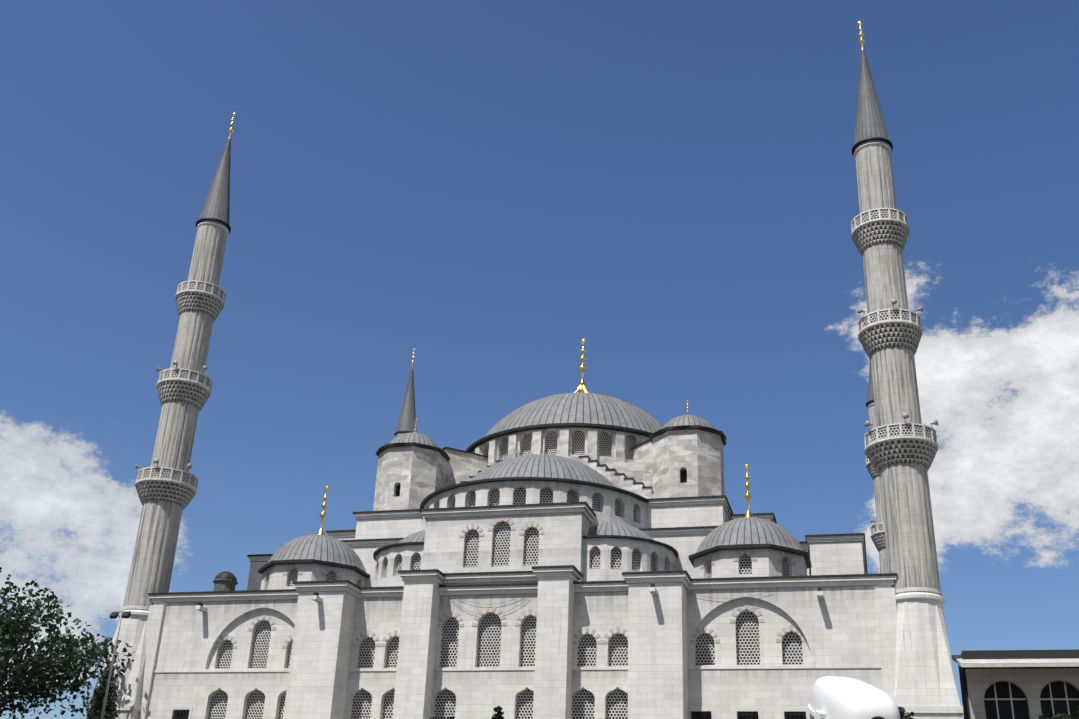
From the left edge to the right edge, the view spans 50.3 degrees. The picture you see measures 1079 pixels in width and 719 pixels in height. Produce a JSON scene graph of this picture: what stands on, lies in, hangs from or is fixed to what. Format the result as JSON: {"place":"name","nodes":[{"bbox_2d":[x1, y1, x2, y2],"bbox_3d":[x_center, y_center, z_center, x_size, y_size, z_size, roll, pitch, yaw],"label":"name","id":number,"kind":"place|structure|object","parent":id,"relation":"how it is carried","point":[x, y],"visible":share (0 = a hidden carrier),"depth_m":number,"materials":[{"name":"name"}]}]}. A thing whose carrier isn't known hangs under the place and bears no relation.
{"place":"outdoors","nodes":[
{"label":"outdoors","id":0,"kind":"place"},
{"bbox_2d":[429,716,453,718],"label":"tree","id":1,"kind":"object","parent":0,"point":[450,717],"visible":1,"depth_m":77.61,"materials":[{"name":"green plant"}]},
{"bbox_2d":[0,0,1078,718],"label":"sky","id":2,"kind":"structure","parent":0,"point":[486,189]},
{"bbox_2d":[807,676,899,718],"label":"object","id":3,"kind":"object","parent":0,"point":[835,697],"visible":1,"depth_m":6.37,"materials":[{"name":"white plastic"}]},
{"bbox_2d":[951,649,1078,718],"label":"building","id":4,"kind":"structure","parent":0,"point":[1004,700],"depth_m":73.61,"materials":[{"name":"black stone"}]},
{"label":"minaret","id":5,"kind":"object","parent":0,"visible":0},
{"bbox_2d":[394,369,416,435],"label":"turret spire","id":6,"kind":"structure","parent":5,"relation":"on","point":[407,420],"depth_m":157.66,"materials":[{"name":"grey metal"}]},
{"bbox_2d":[411,348,414,368],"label":"finial","id":7,"kind":"object","parent":6,"relation":"on","point":[413,358],"visible":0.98,"depth_m":161.70,"materials":[{"name":"gold metal"}]},
{"bbox_3d":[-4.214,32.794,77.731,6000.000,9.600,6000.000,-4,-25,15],"label":"ground","id":8,"kind":"structure","parent":0,"visible":0},
{"bbox_2d":[0,567,134,718],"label":"tree","id":9,"kind":"object","parent":8,"relation":"on","point":[20,682],"visible":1,"depth_m":83.34,"materials":[{"name":"green plant"}]},
{"bbox_2d":[86,667,119,718],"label":"conifer tree","id":10,"kind":"object","parent":8,"relation":"on","point":[99,702],"visible":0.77,"depth_m":83.24,"materials":[{"name":"green plant"}]},
{"bbox_2d":[101,611,130,718],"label":"street lamp","id":11,"kind":"object","parent":8,"relation":"on","point":[124,614],"visible":1,"depth_m":81.61,"materials":[{"name":"grey metal"}]},
{"bbox_2d":[86,220,228,718],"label":"minaret","id":12,"kind":"object","parent":8,"relation":"on","point":[166,484],"visible":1,"depth_m":97.07,"materials":[{"name":"stone"}]},
{"bbox_2d":[196,138,230,232],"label":"minaret spire","id":13,"kind":"structure","parent":12,"relation":"on","point":[216,206],"depth_m":108.58,"materials":[{"name":"grey metal"}]},
{"bbox_2d":[228,112,234,137],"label":"finial","id":14,"kind":"object","parent":13,"relation":"on","point":[230,130],"visible":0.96,"depth_m":112.58,"materials":[{"name":"gold metal"}]},
{"bbox_2d":[492,705,503,718],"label":"conifer tree","id":15,"kind":"object","parent":8,"relation":"on","point":[499,713],"visible":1,"depth_m":75.85,"materials":[{"name":"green plant"}]},
{"bbox_2d":[146,585,891,718],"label":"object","id":16,"kind":"object","parent":8,"relation":"on","point":[837,625],"visible":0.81,"depth_m":82.19,"materials":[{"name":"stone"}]},
{"bbox_2d":[137,565,897,718],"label":"trim","id":17,"kind":"structure","parent":16,"relation":"attached to","point":[657,668],"depth_m":82.03,"materials":[{"name":"stone"}]},
{"bbox_2d":[260,563,365,589],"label":"dome drum","id":18,"kind":"object","parent":17,"relation":"on","point":[277,579],"visible":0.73,"depth_m":94.00,"materials":[{"name":"stone"}]},
{"bbox_2d":[373,544,423,586],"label":"half-dome drum","id":19,"kind":"object","parent":17,"relation":"on","point":[390,562],"visible":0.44,"depth_m":90.93,"materials":[{"name":"stone"}]},
{"bbox_2d":[169,706,809,718],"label":"bars","id":20,"kind":"object","parent":17,"relation":"attached to","point":[690,709],"visible":0.79,"depth_m":76.79,"materials":[{"name":"black metal"}]},
{"bbox_2d":[422,512,589,580],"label":"wall","id":21,"kind":"structure","parent":17,"relation":"on","point":[501,546],"depth_m":88.06,"materials":[{"name":"stone"}]},
{"bbox_2d":[213,603,806,648],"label":"hoods","id":22,"kind":"object","parent":17,"relation":"attached to","point":[746,606],"visible":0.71,"depth_m":83.47,"materials":[{"name":"grey stone"}]},
{"bbox_2d":[422,480,645,530],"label":"half-dome drum","id":23,"kind":"object","parent":17,"relation":"on","point":[607,505],"visible":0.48,"depth_m":91.03,"materials":[{"name":"stone"}]},
{"bbox_2d":[215,393,811,580],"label":"domed roof","id":24,"kind":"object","parent":23,"relation":"on","point":[584,410],"visible":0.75,"depth_m":95.70,"materials":[{"name":"grey metal"}]},
{"bbox_2d":[316,338,752,534],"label":"dome finials","id":25,"kind":"object","parent":24,"relation":"on","point":[582,368],"visible":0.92,"depth_m":100.11,"materials":[{"name":"gold metal"}]},
{"bbox_2d":[213,429,867,590],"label":"wall","id":26,"kind":"structure","parent":17,"relation":"on","point":[684,527],"depth_m":94.39,"materials":[{"name":"stone"}]},
{"bbox_2d":[373,446,446,510],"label":"turret","id":27,"kind":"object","parent":26,"relation":"on","point":[410,477],"visible":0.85,"depth_m":102.92,"materials":[{"name":"stone"}]},
{"bbox_2d":[264,515,806,586],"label":"arches","id":28,"kind":"structure","parent":26,"relation":"attached to","point":[791,557],"depth_m":88.47,"materials":[{"name":"grey stone"}]},
{"bbox_2d":[472,427,648,468],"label":"drum","id":29,"kind":"object","parent":26,"relation":"on","point":[578,437],"visible":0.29,"depth_m":105.25,"materials":[{"name":"stone"}]},
{"bbox_2d":[652,429,724,497],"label":"turret","id":30,"kind":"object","parent":26,"relation":"on","point":[687,462],"visible":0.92,"depth_m":96.33,"materials":[{"name":"stone"}]},
{"bbox_2d":[447,590,773,614],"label":"cables","id":31,"kind":"object","parent":17,"relation":"attached to","point":[533,593],"visible":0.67,"depth_m":83.83,"materials":[{"name":"grey plastic"}]},
{"bbox_2d":[583,538,675,580],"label":"half-dome drum","id":32,"kind":"object","parent":17,"relation":"on","point":[608,559],"visible":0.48,"depth_m":86.64,"materials":[{"name":"stone"}]},
{"bbox_2d":[694,548,806,577],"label":"dome drum","id":33,"kind":"object","parent":17,"relation":"on","point":[765,564],"visible":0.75,"depth_m":84.59,"materials":[{"name":"stone"}]},
{"bbox_2d":[866,401,887,572],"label":"minaret","id":34,"kind":"object","parent":8,"relation":"on","point":[877,535],"visible":0.15,"depth_m":134.26,"materials":[{"name":"stone"}]},
{"bbox_2d":[866,360,873,406],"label":"minaret spire","id":35,"kind":"structure","parent":34,"relation":"on","point":[870,396],"depth_m":141.11,"materials":[{"name":"grey metal"}]},
{"bbox_2d":[898,706,913,718],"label":"bush","id":36,"kind":"object","parent":8,"relation":"on","point":[903,715],"visible":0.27,"depth_m":35.94,"materials":[{"name":"green plant"}]},
{"bbox_2d":[851,140,962,718],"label":"minaret","id":37,"kind":"object","parent":8,"relation":"on","point":[901,444],"visible":1,"depth_m":80.34,"materials":[{"name":"stone"}]},
{"bbox_2d":[852,50,892,156],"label":"minaret spire","id":38,"kind":"structure","parent":37,"relation":"on","point":[870,124],"depth_m":93.25,"materials":[{"name":"grey metal"}]},
{"bbox_2d":[858,21,864,49],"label":"finial","id":39,"kind":"object","parent":38,"relation":"on","point":[861,41],"visible":0.94,"depth_m":97.27,"materials":[{"name":"gold metal"}]},
{"bbox_2d":[965,668,1078,718],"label":"building wall","id":40,"kind":"structure","parent":8,"relation":"on","point":[1031,684],"depth_m":72.76,"materials":[{"name":"stone"}]},
{"bbox_2d":[1038,706,1078,718],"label":"broad tree","id":41,"kind":"object","parent":8,"relation":"on","point":[1056,716],"visible":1,"depth_m":35.02,"materials":[{"name":"green plant"}]}
]}

